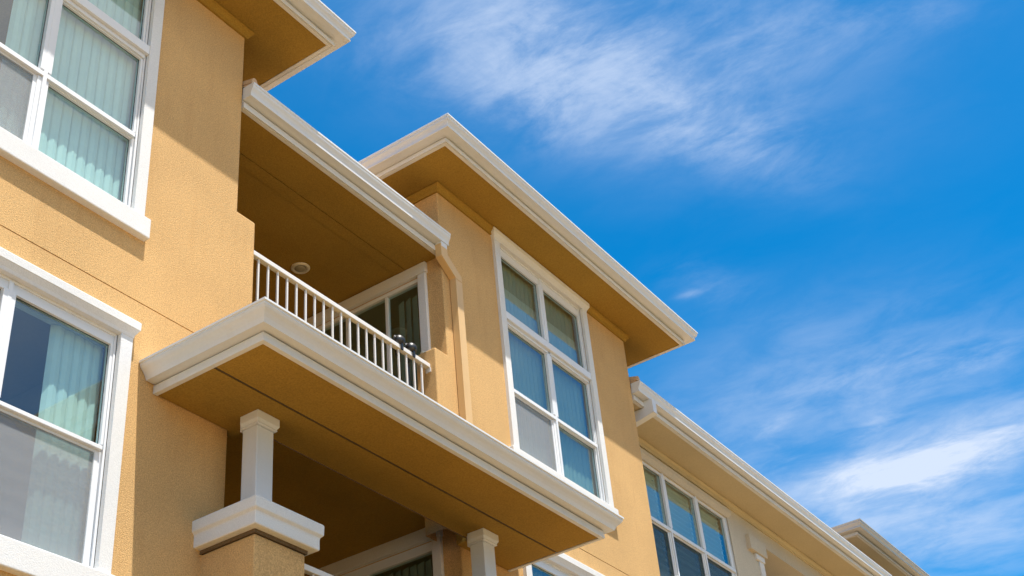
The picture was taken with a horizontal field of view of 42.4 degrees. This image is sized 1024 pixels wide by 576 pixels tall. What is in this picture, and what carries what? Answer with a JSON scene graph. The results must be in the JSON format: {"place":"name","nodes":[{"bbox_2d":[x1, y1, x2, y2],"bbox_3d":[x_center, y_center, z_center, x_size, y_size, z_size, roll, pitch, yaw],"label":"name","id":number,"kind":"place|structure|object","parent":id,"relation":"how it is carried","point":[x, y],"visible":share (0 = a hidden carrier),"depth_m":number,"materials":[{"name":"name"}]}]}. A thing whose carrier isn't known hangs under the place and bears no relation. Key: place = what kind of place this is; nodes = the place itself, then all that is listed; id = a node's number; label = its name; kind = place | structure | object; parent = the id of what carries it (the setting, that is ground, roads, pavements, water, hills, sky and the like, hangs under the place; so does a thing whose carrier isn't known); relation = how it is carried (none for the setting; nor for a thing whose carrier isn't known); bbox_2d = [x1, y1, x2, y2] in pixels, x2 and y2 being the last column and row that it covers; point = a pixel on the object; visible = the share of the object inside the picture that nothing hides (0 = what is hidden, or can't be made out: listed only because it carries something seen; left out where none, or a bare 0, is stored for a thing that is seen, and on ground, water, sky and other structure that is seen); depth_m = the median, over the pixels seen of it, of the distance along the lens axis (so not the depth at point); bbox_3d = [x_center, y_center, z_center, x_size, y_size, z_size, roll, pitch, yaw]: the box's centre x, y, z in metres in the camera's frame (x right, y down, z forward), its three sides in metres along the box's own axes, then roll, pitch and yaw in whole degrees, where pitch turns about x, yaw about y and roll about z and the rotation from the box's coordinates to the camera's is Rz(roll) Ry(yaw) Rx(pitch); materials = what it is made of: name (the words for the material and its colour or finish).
{"place":"outdoors","nodes":[
{"label":"outdoors","id":0,"kind":"place"},
{"bbox_2d":[267,0,1023,575],"label":"sky","id":1,"kind":"structure","parent":0,"point":[829,194],"materials":[{"name":"blue"}]},
{"bbox_2d":[629,376,929,575],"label":"apartment building","id":2,"kind":"structure","parent":0,"point":[717,507],"depth_m":16.34,"materials":[{"name":"beige paint"}]},
{"bbox_2d":[640,447,740,575],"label":"window","id":3,"kind":"structure","parent":2,"relation":"in","point":[686,532],"depth_m":15.58,"materials":[{"name":"glass"}]},
{"label":"ground","id":4,"kind":"structure","parent":0,"visible":0},
{"bbox_2d":[0,0,697,575],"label":"apartment building","id":5,"kind":"structure","parent":4,"relation":"on","point":[224,276],"depth_m":9.42,"materials":[{"name":"paint"}]},
{"bbox_2d":[0,247,141,575],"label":"window","id":6,"kind":"structure","parent":5,"relation":"in","point":[54,335],"depth_m":7.64,"materials":[{"name":"glass"}]},
{"bbox_2d":[0,0,164,241],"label":"window","id":7,"kind":"structure","parent":5,"relation":"in","point":[67,71],"depth_m":8.73,"materials":[{"name":"glass"}]},
{"bbox_2d":[307,261,430,389],"bbox_3d":[-1.180,1.185,11.951,1.653,2.364,0.700,-25,-39,25],"label":"sliding door","id":8,"kind":"structure","parent":5,"relation":"in","point":[404,304],"depth_m":12.19,"materials":[{"name":"glass"}]},
{"bbox_2d":[319,528,443,575],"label":"sliding door","id":9,"kind":"structure","parent":5,"relation":"in","point":[426,557],"depth_m":10.72,"materials":[{"name":"white plastic"}]},
{"bbox_2d":[392,335,404,355],"bbox_3d":[-0.938,0.468,10.933,0.110,0.183,0.104,1,-36,-11],"label":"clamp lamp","id":10,"kind":"object","parent":5,"relation":"attached to","point":[400,339],"visible":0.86,"depth_m":10.91,"materials":[{"name":"metal"}]},
{"bbox_2d":[404,342,416,384],"bbox_3d":[-0.836,0.654,10.963,0.110,0.469,0.104,-5,-35,-1],"label":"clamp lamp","id":11,"kind":"object","parent":5,"relation":"attached to","point":[411,347],"visible":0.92,"depth_m":11.02,"materials":[{"name":"metal"}]},
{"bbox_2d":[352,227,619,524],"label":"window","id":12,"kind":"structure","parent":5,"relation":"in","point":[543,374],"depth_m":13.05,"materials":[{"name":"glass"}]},
{"bbox_2d":[417,553,604,575],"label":"window","id":13,"kind":"structure","parent":5,"relation":"in","point":[562,564],"depth_m":11.54,"materials":[{"name":"white plastic"}]}
]}

